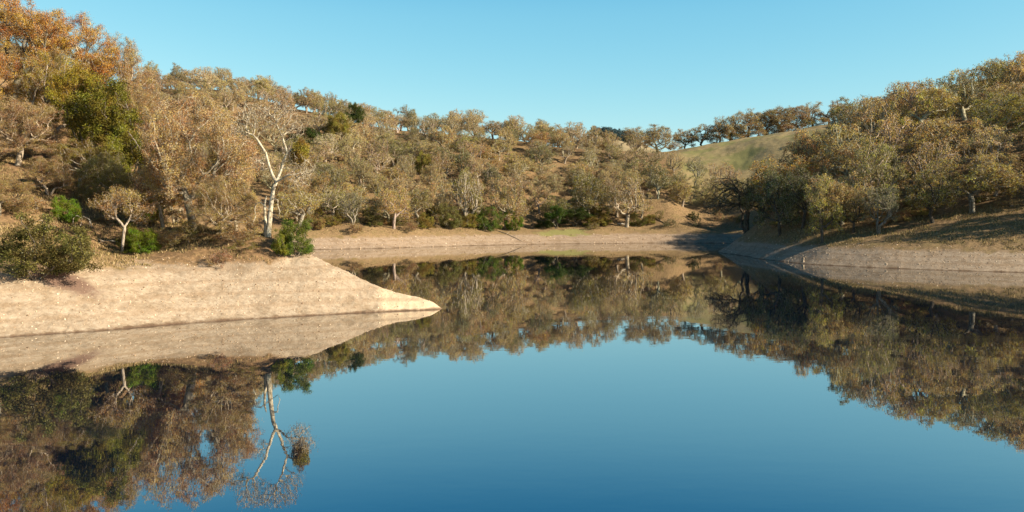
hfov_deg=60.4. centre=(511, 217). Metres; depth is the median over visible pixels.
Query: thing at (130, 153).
evergreen oak
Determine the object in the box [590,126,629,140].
distant wood
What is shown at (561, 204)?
oak tree
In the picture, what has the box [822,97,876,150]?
oak tree
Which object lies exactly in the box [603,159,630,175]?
lichen oak
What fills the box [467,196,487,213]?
oak tree
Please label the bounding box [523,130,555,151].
oak tree
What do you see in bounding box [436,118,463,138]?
lichen oak
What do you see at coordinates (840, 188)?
oak tree
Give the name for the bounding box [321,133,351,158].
oak tree
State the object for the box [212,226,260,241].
shrub
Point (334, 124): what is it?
evergreen oak
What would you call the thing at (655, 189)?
oak tree
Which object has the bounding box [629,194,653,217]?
lichen oak
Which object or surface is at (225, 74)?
lichen oak
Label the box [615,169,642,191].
oak tree
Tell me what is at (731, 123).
oak tree
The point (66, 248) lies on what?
shrub
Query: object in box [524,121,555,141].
oak tree
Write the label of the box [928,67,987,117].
oak tree
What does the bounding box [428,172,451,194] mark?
lichen oak
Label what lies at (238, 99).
oak tree
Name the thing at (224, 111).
oak tree
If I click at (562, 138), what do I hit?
oak tree
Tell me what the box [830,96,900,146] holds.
lichen oak
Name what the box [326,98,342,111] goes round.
oak tree
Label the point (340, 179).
oak tree
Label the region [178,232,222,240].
shrub
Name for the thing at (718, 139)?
shrub
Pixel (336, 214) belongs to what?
shrub
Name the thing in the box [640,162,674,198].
oak tree
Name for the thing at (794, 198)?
oak tree
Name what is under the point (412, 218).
shrub
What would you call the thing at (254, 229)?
shrub
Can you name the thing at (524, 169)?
lichen oak
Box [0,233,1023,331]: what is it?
pebbles
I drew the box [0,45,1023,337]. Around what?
ground
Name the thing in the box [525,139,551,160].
lichen oak
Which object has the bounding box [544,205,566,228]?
evergreen oak
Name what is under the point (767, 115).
oak tree
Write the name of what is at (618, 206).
lichen oak
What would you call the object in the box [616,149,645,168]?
lichen oak
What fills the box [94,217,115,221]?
shrub
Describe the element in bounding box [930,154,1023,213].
oak tree
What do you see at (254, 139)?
oak tree
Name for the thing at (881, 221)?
shrub
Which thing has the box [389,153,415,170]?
lichen oak
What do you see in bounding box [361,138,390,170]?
lichen oak
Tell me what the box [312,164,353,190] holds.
oak tree
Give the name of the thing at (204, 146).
oak tree
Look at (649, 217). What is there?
shrub
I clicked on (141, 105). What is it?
oak tree
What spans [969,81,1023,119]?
oak tree
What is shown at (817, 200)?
oak tree
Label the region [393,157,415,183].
oak tree
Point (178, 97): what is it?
lichen oak
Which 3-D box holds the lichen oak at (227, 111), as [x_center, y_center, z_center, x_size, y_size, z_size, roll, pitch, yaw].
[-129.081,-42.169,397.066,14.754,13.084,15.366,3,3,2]
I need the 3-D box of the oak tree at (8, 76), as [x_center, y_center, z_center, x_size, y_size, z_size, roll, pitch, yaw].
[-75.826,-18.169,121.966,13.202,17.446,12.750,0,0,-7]
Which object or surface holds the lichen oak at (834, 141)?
on the ground at (334, 295)
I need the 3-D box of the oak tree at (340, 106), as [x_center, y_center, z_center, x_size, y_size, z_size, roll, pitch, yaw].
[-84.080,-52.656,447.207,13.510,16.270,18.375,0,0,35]
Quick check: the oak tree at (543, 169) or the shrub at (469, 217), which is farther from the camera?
the oak tree at (543, 169)
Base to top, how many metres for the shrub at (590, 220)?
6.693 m
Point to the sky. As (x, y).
(617, 64)
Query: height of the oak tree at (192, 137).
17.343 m
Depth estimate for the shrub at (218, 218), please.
100.42 m
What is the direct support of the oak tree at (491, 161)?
on the ground at (334, 295)
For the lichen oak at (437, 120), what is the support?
on the ground at (334, 295)
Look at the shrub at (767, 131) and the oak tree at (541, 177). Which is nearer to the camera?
the oak tree at (541, 177)
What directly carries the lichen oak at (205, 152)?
on the ground at (334, 295)
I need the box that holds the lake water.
[0,243,1023,511]
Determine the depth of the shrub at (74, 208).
98.07 m
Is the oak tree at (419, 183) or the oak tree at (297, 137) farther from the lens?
the oak tree at (297, 137)
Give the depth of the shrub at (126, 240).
96.46 m
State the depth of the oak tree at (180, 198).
102.81 m
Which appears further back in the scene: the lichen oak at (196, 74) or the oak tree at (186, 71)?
the oak tree at (186, 71)
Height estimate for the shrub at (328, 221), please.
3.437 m
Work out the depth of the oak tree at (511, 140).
425.47 m
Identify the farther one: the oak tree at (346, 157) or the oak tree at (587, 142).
the oak tree at (587, 142)
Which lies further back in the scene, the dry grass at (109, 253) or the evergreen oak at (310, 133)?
the evergreen oak at (310, 133)
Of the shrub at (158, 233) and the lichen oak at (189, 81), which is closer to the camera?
the shrub at (158, 233)
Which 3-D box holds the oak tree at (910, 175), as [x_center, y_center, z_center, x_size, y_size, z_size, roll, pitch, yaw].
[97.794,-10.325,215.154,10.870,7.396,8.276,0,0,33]
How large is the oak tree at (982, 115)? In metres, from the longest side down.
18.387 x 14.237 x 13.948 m
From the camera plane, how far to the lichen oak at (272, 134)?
387.01 m
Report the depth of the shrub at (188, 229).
98.80 m
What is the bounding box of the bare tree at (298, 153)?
[228,100,318,236]
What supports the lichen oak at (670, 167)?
on the ground at (334, 295)
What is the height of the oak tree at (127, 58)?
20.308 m
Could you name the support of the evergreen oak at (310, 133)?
on the ground at (334, 295)
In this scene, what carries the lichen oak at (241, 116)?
on the ground at (334, 295)
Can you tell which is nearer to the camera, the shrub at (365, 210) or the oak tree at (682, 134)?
the shrub at (365, 210)
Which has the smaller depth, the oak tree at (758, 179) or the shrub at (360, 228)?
the oak tree at (758, 179)
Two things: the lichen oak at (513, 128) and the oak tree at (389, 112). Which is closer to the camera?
the lichen oak at (513, 128)
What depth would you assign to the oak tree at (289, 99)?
435.04 m
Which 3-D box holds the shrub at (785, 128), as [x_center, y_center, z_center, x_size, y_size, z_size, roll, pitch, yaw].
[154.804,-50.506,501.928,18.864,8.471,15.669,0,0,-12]
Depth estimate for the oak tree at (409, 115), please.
464.11 m
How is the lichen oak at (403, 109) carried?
on the ground at (334, 295)
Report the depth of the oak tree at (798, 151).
239.08 m
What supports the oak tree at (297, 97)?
on the ground at (334, 295)
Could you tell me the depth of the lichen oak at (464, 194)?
319.63 m
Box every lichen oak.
[139,66,154,82]
[140,83,157,97]
[148,75,168,93]
[160,93,187,107]
[171,72,195,88]
[189,66,221,89]
[189,90,213,110]
[191,76,205,88]
[193,139,212,160]
[201,156,211,178]
[209,68,230,85]
[212,110,241,131]
[216,86,236,109]
[226,76,255,91]
[234,85,256,107]
[236,107,266,123]
[245,99,276,117]
[251,88,279,109]
[257,123,290,151]
[259,170,282,191]
[262,121,282,141]
[266,75,277,99]
[267,136,292,158]
[275,85,294,109]
[277,192,323,220]
[281,142,313,162]
[283,165,319,193]
[285,119,306,134]
[292,114,318,133]
[301,115,331,134]
[309,96,328,121]
[310,133,344,161]
[317,186,349,217]
[318,92,337,114]
[324,112,353,139]
[333,134,363,164]
[333,188,364,219]
[337,192,367,224]
[348,155,373,185]
[357,102,380,118]
[357,117,375,135]
[358,141,392,155]
[360,112,373,128]
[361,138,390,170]
[366,151,395,173]
[367,123,395,140]
[370,106,385,128]
[376,114,398,132]
[381,175,420,201]
[384,113,409,132]
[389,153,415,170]
[393,104,412,129]
[405,114,422,133]
[408,133,434,146]
[413,117,438,136]
[422,112,444,129]
[423,119,448,132]
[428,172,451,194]
[429,152,456,183]
[433,190,457,219]
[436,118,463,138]
[444,180,487,214]
[445,130,472,143]
[447,168,484,227]
[455,139,477,157]
[458,107,487,126]
[461,141,484,166]
[463,120,484,143]
[464,112,483,134]
[496,126,522,139]
[505,161,530,179]
[506,115,525,135]
[506,174,532,189]
[516,125,537,144]
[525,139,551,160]
[555,142,575,163]
[561,125,583,151]
[563,121,587,148]
[576,149,601,175]
[577,133,594,150]
[580,143,601,164]
[600,191,627,216]
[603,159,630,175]
[605,175,647,227]
[607,177,627,195]
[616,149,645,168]
[624,157,649,176]
[626,133,648,156]
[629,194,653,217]
[637,148,666,163]
[662,150,685,172]
[686,156,707,184]
[701,169,754,233]
[704,161,741,193]
[726,177,749,195]
[741,181,776,216]
[797,102,826,125]
[810,122,874,173]
[828,94,884,141]
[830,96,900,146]
[839,187,868,232]
[859,187,901,233]
[863,112,930,176]
[872,81,939,127]
[887,80,926,125]
[898,136,965,201]
[902,107,946,125]
[935,76,992,120]
[950,123,1017,176]
[961,64,1000,108]
[994,199,1023,206]
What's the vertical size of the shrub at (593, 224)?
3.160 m
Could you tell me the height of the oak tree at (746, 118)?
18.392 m
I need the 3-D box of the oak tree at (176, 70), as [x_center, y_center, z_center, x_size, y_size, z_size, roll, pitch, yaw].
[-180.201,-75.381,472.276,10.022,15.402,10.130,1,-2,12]
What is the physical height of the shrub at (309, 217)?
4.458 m
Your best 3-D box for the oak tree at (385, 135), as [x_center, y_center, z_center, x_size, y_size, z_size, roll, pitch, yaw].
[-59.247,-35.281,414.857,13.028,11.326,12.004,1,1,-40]
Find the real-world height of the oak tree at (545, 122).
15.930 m
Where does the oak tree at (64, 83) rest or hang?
on the ground at (334, 295)
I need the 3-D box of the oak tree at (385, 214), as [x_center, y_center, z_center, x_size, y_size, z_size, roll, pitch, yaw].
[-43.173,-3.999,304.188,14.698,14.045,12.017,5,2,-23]
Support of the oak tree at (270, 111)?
on the ground at (334, 295)
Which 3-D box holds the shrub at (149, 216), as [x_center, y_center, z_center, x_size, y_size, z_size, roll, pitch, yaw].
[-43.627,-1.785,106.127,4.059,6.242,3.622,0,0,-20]
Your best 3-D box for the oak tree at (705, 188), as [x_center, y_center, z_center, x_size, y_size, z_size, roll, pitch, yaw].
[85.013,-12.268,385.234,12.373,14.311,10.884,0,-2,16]
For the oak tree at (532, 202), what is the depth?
358.98 m
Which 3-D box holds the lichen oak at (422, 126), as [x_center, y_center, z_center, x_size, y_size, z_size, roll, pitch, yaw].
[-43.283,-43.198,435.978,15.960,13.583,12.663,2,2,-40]
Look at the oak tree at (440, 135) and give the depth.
417.53 m
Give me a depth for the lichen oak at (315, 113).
439.30 m
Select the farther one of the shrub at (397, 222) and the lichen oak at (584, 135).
the lichen oak at (584, 135)
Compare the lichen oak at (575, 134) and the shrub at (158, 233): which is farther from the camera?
the lichen oak at (575, 134)
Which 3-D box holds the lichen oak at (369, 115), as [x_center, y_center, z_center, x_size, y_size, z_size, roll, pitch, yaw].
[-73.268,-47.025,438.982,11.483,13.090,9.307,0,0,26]
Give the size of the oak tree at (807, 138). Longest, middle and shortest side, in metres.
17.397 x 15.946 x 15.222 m
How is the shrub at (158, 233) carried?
on the ground at (334, 295)
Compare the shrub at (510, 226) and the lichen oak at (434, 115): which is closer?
the shrub at (510, 226)
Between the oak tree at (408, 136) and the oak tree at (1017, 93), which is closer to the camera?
the oak tree at (1017, 93)
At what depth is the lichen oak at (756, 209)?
249.32 m
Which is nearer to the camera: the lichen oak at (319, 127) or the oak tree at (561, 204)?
the oak tree at (561, 204)
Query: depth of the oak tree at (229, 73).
476.60 m
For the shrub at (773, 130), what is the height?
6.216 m
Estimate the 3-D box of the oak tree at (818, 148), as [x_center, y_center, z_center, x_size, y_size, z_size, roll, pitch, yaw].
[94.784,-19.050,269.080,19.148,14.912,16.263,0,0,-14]
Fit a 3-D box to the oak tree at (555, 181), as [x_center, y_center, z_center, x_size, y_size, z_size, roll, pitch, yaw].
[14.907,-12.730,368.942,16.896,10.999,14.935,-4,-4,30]
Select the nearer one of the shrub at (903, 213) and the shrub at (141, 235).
the shrub at (141, 235)
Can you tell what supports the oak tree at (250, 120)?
on the ground at (334, 295)
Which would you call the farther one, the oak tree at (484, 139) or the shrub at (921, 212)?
the oak tree at (484, 139)
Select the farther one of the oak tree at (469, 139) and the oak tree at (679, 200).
the oak tree at (469, 139)
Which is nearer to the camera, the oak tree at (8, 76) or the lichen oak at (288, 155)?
the oak tree at (8, 76)
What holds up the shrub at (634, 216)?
on the ground at (334, 295)
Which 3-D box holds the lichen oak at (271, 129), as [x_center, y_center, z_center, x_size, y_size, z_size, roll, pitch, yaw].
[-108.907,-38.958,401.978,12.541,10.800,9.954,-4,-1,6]
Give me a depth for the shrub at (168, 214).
105.42 m
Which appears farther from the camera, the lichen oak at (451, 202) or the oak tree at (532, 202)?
the oak tree at (532, 202)
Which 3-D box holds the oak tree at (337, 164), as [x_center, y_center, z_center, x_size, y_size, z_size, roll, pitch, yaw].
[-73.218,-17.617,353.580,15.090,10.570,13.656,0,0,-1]
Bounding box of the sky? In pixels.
[0,0,1023,151]
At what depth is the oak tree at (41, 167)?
103.43 m
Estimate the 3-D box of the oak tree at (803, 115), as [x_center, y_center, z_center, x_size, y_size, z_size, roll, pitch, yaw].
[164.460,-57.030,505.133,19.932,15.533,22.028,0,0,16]
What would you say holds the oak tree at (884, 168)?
on the ground at (334, 295)
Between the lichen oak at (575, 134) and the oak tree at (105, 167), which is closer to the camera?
the oak tree at (105, 167)
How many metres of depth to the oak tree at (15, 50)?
160.74 m
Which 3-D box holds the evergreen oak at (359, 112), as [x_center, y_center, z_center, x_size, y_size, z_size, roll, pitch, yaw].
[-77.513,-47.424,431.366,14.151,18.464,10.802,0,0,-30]
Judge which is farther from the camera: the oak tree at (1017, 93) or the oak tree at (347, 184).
the oak tree at (347, 184)
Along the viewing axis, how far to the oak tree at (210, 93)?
427.21 m
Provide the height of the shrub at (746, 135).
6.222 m
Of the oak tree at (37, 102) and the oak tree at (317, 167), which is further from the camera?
the oak tree at (317, 167)
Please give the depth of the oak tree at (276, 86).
474.09 m
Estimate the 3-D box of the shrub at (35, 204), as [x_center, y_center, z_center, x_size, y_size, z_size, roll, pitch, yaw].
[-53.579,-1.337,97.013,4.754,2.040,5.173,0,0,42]
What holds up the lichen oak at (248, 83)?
on the ground at (334, 295)
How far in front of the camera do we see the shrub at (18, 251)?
78.74 m
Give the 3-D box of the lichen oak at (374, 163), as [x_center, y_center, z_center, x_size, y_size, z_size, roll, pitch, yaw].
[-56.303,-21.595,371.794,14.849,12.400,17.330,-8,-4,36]
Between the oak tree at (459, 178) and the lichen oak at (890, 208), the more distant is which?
the oak tree at (459, 178)
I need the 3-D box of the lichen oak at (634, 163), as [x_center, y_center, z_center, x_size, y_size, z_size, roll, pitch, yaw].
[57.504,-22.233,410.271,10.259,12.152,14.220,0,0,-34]
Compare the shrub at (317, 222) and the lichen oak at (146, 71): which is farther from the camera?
the lichen oak at (146, 71)
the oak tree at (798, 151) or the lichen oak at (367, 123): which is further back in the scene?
the lichen oak at (367, 123)
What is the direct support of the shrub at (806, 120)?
on the ground at (334, 295)
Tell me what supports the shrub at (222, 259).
on the ground at (334, 295)
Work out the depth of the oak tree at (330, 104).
448.85 m
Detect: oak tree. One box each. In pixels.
[0,0,78,98]
[0,8,71,68]
[0,53,20,100]
[0,82,56,123]
[0,96,69,165]
[0,174,35,215]
[2,7,131,92]
[6,46,91,143]
[19,155,77,194]
[44,63,117,158]
[44,138,115,188]
[73,149,138,208]
[74,31,162,113]
[85,183,157,251]
[108,76,156,136]
[112,87,180,169]
[127,88,264,228]
[133,134,195,227]
[134,161,187,216]
[141,61,160,79]
[149,112,206,221]
[152,90,170,106]
[159,75,176,86]
[164,78,188,93]
[168,62,184,82]
[168,82,195,105]
[178,68,198,88]
[179,175,263,236]
[190,88,221,108]
[194,138,211,165]
[196,77,229,95]
[204,137,263,230]
[214,67,232,87]
[217,107,232,119]
[219,87,248,110]
[228,76,245,92]
[238,113,265,138]
[238,125,258,142]
[243,75,270,98]
[249,140,269,160]
[251,78,275,99]
[253,153,291,185]
[258,108,293,130]
[259,151,291,172]
[267,85,285,102]
[270,170,310,199]
[273,184,326,225]
[275,88,295,117]
[285,92,302,104]
[285,135,314,153]
[285,145,325,175]
[293,87,318,113]
[299,89,327,111]
[302,170,337,209]
[309,141,337,166]
[310,161,337,185]
[311,161,347,182]
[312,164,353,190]
[318,100,335,118]
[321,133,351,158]
[323,164,350,203]
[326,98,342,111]
[331,98,360,115]
[335,129,366,155]
[336,182,369,206]
[343,144,365,169]
[344,123,374,147]
[352,161,374,192]
[356,110,377,126]
[364,171,390,198]
[366,186,407,224]
[373,130,396,148]
[374,109,397,128]
[374,165,410,190]
[374,185,414,228]
[376,144,407,166]
[385,137,408,154]
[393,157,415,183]
[396,177,424,191]
[400,141,432,161]
[400,185,438,222]
[401,128,426,143]
[403,109,420,126]
[407,140,440,168]
[419,162,444,188]
[421,181,454,205]
[424,124,457,149]
[433,143,455,172]
[444,111,466,130]
[449,108,464,132]
[451,134,479,154]
[451,146,474,178]
[451,167,475,198]
[463,153,488,184]
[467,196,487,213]
[470,157,503,175]
[473,129,493,147]
[478,120,504,139]
[478,144,501,162]
[481,163,503,194]
[487,139,512,160]
[488,172,529,228]
[494,184,527,211]
[495,127,517,154]
[498,152,531,176]
[504,118,521,138]
[504,129,519,143]
[510,158,539,176]
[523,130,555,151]
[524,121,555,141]
[524,141,557,172]
[525,182,551,213]
[528,162,562,185]
[528,174,569,197]
[532,171,559,193]
[535,118,553,133]
[538,195,576,225]
[540,127,556,144]
[548,129,565,147]
[550,124,565,146]
[551,131,575,155]
[561,160,596,183]
[563,168,593,188]
[568,173,614,222]
[578,189,606,209]
[581,125,604,151]
[597,168,613,191]
[598,165,626,189]
[600,162,622,184]
[601,143,623,163]
[602,130,620,157]
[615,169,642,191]
[617,126,656,150]
[631,162,662,190]
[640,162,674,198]
[643,124,679,151]
[645,176,669,195]
[657,168,674,180]
[667,178,693,206]
[669,182,692,204]
[672,170,688,193]
[673,128,696,148]
[686,124,720,145]
[693,174,716,204]
[706,182,733,205]
[707,120,730,141]
[713,112,748,140]
[728,108,766,136]
[739,164,774,223]
[748,154,812,216]
[750,110,787,133]
[754,168,805,236]
[760,105,805,127]
[774,158,817,213]
[777,144,813,172]
[778,126,830,172]
[778,161,823,228]
[781,105,814,127]
[791,132,839,173]
[802,174,845,242]
[806,170,882,225]
[808,139,905,184]
[811,99,847,124]
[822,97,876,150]
[823,178,856,233]
[848,137,908,214]
[873,91,912,130]
[890,78,964,133]
[893,161,926,187]
[901,115,998,168]
[901,160,965,222]
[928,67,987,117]
[930,95,976,119]
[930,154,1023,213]
[962,147,1023,195]
[966,91,1023,142]
[969,53,1023,103]
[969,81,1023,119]
[994,86,1023,117]
[995,51,1023,89]
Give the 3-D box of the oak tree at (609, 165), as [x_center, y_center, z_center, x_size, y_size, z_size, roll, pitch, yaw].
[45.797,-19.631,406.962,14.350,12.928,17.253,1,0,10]
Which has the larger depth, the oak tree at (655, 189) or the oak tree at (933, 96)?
the oak tree at (655, 189)
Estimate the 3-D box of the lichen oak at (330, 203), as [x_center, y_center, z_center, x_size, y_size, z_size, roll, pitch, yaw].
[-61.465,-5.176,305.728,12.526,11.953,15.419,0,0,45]
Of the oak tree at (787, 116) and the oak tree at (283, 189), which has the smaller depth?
the oak tree at (283, 189)
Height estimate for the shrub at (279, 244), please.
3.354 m
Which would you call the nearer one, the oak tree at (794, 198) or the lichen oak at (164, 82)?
the oak tree at (794, 198)
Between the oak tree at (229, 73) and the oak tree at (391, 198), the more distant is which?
the oak tree at (229, 73)
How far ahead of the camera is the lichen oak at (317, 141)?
380.82 m
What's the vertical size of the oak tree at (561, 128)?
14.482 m
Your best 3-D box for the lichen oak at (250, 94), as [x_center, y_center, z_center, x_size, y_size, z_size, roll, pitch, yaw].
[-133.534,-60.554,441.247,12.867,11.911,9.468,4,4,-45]
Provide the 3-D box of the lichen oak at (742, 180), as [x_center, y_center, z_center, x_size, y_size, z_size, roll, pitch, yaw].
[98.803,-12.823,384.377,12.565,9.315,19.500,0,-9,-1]
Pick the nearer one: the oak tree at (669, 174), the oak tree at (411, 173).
the oak tree at (411, 173)
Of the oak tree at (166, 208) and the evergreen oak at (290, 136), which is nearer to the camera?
the oak tree at (166, 208)
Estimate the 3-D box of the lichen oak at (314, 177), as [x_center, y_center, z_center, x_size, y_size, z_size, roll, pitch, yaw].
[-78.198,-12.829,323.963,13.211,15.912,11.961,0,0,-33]
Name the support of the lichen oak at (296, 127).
on the ground at (334, 295)
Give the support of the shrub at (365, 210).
on the ground at (334, 295)
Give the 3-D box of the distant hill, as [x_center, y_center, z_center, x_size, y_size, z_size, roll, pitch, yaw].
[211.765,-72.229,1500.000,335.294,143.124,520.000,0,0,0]
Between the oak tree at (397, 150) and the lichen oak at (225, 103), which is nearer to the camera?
the oak tree at (397, 150)
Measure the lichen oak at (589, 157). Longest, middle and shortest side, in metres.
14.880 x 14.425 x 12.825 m
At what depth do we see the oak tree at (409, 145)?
402.56 m
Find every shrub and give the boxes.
[0,211,105,280]
[4,196,47,213]
[48,230,91,272]
[49,194,84,223]
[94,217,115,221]
[114,220,145,250]
[123,228,161,253]
[132,182,165,223]
[143,207,186,224]
[146,227,176,246]
[157,230,189,245]
[174,221,202,237]
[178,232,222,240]
[196,216,228,230]
[207,249,232,267]
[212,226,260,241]
[225,240,260,249]
[241,222,275,234]
[270,229,293,255]
[271,218,315,256]
[282,215,299,221]
[304,214,315,222]
[311,207,323,214]
[312,217,325,229]
[323,216,344,225]
[333,205,340,215]
[333,215,345,220]
[346,215,358,222]
[350,223,364,232]
[362,207,372,216]
[362,214,382,226]
[387,218,406,225]
[403,220,417,231]
[407,211,421,220]
[415,216,435,228]
[420,212,434,224]
[426,209,435,217]
[435,202,463,228]
[460,213,477,227]
[473,206,505,231]
[504,209,524,230]
[533,220,555,227]
[581,211,612,225]
[585,222,600,228]
[590,206,602,213]
[629,211,647,226]
[644,214,655,224]
[654,210,663,218]
[663,219,676,226]
[667,141,683,150]
[687,211,699,220]
[692,216,700,226]
[707,135,723,143]
[714,212,724,219]
[724,131,746,140]
[727,132,752,139]
[734,215,744,222]
[754,125,769,135]
[757,128,782,135]
[770,121,795,133]
[776,124,801,132]
[794,122,810,129]
[799,117,817,126]
[809,118,832,125]
[873,212,890,225]
[893,209,911,221]
[904,206,935,215]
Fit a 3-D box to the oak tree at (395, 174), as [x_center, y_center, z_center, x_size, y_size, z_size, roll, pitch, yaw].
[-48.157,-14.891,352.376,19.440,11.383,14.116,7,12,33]
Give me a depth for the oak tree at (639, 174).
397.52 m
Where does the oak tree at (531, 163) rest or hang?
on the ground at (334, 295)
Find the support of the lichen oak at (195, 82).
on the ground at (334, 295)
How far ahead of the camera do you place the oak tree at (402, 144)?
406.21 m
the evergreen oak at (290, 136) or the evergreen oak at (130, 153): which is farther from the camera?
the evergreen oak at (290, 136)
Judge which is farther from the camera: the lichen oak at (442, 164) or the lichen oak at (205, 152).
the lichen oak at (442, 164)
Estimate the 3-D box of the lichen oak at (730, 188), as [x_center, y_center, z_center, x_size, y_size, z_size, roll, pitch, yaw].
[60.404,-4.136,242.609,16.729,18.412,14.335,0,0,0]
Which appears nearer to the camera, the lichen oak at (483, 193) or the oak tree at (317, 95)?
the lichen oak at (483, 193)
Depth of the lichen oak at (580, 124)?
464.11 m
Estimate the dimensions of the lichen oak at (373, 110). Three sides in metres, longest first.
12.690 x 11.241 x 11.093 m
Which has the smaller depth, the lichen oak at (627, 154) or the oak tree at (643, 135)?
the lichen oak at (627, 154)
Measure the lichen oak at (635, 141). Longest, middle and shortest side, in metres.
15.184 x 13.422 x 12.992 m
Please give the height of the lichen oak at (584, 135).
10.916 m
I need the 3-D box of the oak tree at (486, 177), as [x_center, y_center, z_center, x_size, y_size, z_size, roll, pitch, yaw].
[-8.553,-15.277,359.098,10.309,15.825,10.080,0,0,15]
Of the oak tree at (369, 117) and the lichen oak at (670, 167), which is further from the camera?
the oak tree at (369, 117)
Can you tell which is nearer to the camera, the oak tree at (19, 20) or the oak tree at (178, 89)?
the oak tree at (19, 20)
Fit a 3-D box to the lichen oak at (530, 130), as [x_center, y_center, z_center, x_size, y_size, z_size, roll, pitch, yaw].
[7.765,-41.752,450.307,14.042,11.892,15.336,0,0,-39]
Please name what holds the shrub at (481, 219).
on the ground at (334, 295)
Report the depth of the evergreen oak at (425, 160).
370.82 m
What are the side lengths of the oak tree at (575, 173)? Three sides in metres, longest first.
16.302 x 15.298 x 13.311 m
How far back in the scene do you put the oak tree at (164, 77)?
454.13 m
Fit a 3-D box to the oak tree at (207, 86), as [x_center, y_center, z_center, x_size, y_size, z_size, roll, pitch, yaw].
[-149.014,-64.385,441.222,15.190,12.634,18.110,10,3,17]
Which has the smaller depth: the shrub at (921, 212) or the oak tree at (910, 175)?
the shrub at (921, 212)
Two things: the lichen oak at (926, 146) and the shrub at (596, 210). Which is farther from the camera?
the shrub at (596, 210)
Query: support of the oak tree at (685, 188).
on the ground at (334, 295)
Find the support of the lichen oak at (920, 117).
on the ground at (334, 295)
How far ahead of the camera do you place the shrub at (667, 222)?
350.04 m
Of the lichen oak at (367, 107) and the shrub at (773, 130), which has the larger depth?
the shrub at (773, 130)
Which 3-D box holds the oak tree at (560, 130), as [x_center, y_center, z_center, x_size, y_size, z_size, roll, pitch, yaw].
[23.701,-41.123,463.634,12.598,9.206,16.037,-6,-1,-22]
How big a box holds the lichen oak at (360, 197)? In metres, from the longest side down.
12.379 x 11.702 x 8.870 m
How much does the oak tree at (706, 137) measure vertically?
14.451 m
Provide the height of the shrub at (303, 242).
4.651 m
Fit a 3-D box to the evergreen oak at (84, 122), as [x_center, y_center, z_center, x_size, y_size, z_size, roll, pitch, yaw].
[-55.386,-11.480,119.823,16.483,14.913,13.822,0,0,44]
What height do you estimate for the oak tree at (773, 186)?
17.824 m
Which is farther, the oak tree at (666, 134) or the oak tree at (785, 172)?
the oak tree at (666, 134)
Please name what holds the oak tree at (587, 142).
on the ground at (334, 295)
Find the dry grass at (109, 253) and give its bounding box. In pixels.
[0,120,1023,274]
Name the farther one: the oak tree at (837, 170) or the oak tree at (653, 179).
the oak tree at (653, 179)
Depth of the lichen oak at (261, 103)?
426.82 m
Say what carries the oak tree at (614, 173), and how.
on the ground at (334, 295)
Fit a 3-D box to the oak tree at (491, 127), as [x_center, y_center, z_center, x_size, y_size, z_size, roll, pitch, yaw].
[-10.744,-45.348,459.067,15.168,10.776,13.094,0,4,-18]
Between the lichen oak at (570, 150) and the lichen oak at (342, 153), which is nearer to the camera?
the lichen oak at (342, 153)
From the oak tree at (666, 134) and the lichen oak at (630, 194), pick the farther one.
the oak tree at (666, 134)
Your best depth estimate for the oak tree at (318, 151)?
353.84 m
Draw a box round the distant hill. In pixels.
[563,134,655,152]
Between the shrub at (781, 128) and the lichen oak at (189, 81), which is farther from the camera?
the shrub at (781, 128)
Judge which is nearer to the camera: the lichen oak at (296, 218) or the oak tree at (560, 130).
the lichen oak at (296, 218)
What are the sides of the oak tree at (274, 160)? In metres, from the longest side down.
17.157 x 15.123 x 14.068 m
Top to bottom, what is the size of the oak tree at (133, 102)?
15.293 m
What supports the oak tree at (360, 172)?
on the ground at (334, 295)
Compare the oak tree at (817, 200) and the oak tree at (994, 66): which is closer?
the oak tree at (817, 200)
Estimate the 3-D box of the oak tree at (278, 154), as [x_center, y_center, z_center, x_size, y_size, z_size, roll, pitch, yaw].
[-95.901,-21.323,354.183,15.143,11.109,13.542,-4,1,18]
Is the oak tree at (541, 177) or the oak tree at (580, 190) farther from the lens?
the oak tree at (541, 177)
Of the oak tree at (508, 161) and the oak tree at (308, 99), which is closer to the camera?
the oak tree at (508, 161)
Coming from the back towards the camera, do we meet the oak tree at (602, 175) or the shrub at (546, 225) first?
the oak tree at (602, 175)
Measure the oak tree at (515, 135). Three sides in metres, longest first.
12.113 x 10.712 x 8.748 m
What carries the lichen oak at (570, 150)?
on the ground at (334, 295)
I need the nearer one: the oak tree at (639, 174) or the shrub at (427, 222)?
the shrub at (427, 222)
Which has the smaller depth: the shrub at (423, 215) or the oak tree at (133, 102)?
the oak tree at (133, 102)
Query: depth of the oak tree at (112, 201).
95.43 m
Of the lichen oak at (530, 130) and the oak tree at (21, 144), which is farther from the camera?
the lichen oak at (530, 130)
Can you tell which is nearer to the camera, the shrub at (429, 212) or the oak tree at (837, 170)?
the oak tree at (837, 170)
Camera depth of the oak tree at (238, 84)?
454.89 m
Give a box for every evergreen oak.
[55,72,152,181]
[84,118,160,214]
[282,133,306,151]
[298,127,328,151]
[321,111,352,141]
[345,102,365,133]
[413,151,432,180]
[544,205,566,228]
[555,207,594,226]
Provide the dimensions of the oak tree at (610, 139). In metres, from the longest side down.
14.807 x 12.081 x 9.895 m
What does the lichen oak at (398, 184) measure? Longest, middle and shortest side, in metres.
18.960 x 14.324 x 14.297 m
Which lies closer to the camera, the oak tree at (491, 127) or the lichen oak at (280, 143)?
the lichen oak at (280, 143)
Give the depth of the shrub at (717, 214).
363.44 m
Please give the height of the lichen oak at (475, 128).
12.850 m
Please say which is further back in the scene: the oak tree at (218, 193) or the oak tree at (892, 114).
the oak tree at (892, 114)
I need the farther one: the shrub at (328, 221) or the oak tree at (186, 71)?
the oak tree at (186, 71)
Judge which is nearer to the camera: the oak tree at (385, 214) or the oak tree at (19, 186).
the oak tree at (19, 186)
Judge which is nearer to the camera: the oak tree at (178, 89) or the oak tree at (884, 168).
the oak tree at (884, 168)

